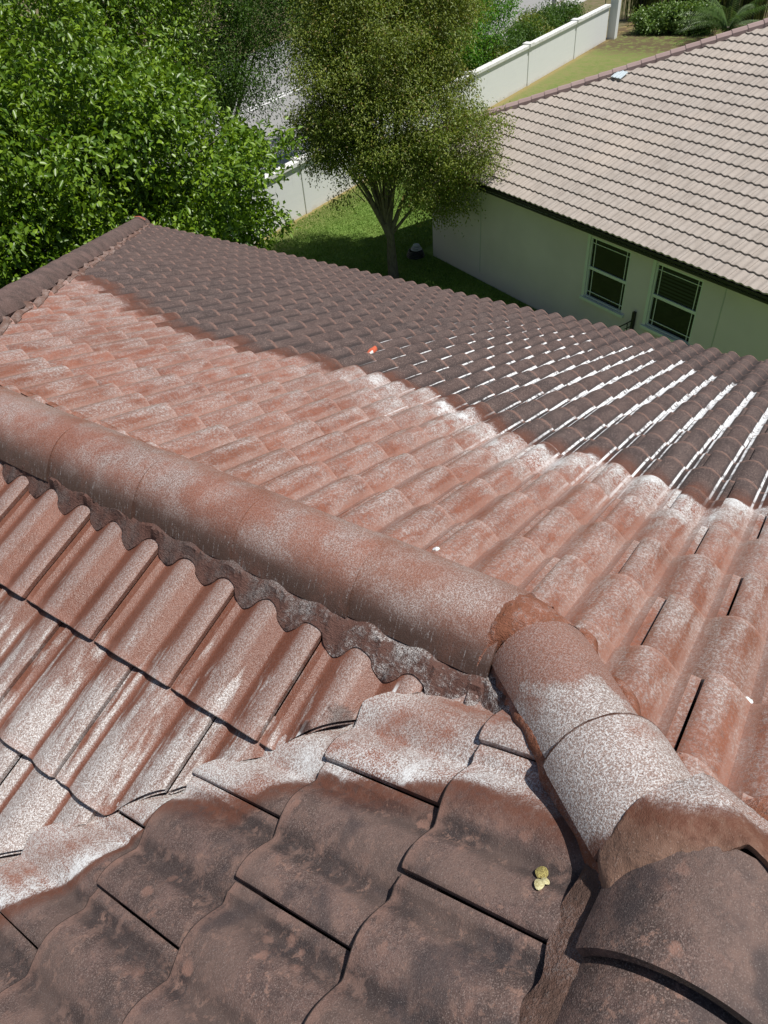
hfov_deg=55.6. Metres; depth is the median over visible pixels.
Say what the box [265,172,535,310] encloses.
grass
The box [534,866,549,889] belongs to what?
dried seed husk
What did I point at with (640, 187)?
neighbour house
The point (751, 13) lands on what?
bamboo clump
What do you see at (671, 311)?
window
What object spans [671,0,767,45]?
feathery palm
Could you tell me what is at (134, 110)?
broadleaf tree
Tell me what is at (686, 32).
hedge shrub
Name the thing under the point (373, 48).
fine leaf tree
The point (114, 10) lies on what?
street tree
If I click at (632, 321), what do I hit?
iron bracket
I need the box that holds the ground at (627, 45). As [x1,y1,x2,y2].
[1,0,767,310]
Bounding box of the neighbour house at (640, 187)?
[392,18,767,360]
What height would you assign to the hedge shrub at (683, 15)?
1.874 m
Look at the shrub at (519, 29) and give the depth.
35.68 m
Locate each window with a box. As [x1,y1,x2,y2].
[579,234,631,317]
[640,260,703,345]
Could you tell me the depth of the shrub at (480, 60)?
32.19 m
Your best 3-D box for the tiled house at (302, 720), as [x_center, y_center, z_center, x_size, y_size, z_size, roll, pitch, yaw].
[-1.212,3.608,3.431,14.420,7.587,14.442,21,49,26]
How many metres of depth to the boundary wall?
31.62 m
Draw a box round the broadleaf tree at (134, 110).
[0,0,307,288]
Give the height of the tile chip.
0.064 m
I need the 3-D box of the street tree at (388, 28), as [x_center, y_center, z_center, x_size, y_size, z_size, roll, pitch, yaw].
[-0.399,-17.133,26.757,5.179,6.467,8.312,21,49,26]
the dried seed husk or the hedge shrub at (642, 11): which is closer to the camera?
the dried seed husk
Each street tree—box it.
[0,0,243,188]
[133,0,336,186]
[287,0,447,72]
[412,0,524,76]
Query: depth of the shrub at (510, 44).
34.18 m
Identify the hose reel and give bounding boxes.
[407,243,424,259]
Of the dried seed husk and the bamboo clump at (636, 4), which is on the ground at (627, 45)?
the bamboo clump at (636, 4)
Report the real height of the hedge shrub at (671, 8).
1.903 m
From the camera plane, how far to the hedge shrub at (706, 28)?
38.26 m
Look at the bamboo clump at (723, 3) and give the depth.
40.31 m
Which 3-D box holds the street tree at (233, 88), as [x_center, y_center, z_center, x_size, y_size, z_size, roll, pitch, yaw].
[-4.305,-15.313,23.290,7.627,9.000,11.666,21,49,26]
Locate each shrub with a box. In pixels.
[447,30,508,73]
[464,47,493,71]
[478,24,525,59]
[496,13,546,50]
[507,5,557,40]
[518,0,570,34]
[543,0,588,28]
[626,3,655,35]
[638,0,672,34]
[652,0,684,33]
[664,0,696,34]
[671,0,710,35]
[688,0,722,34]
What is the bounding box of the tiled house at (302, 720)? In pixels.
[0,216,767,1023]
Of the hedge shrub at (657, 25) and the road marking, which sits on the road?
the road marking
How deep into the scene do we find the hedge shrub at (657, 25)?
39.23 m
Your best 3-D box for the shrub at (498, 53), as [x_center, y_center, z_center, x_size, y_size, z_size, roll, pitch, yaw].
[4.537,-20.782,33.997,2.806,2.769,3.896,21,49,26]
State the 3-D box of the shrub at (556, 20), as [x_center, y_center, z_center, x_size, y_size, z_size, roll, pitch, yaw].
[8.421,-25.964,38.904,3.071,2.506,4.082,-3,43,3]
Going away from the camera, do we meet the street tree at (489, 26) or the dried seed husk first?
the dried seed husk
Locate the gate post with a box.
[607,0,620,38]
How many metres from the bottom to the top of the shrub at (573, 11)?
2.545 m
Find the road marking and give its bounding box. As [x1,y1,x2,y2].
[216,81,308,125]
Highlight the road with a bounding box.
[7,0,551,260]
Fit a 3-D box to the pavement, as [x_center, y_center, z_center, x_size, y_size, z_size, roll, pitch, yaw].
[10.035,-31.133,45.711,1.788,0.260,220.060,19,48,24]
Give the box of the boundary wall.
[227,4,610,243]
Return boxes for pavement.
[195,0,585,203]
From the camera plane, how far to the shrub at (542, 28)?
37.18 m
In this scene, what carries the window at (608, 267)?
in the neighbour house at (640, 187)
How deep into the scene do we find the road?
34.95 m
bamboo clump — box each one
[605,0,676,23]
[675,0,759,23]
[724,0,767,22]
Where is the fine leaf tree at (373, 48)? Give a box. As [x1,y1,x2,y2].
[274,0,524,278]
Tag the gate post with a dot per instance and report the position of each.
(613, 22)
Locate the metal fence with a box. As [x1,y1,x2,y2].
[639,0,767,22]
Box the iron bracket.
[619,311,636,330]
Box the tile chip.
[367,346,376,353]

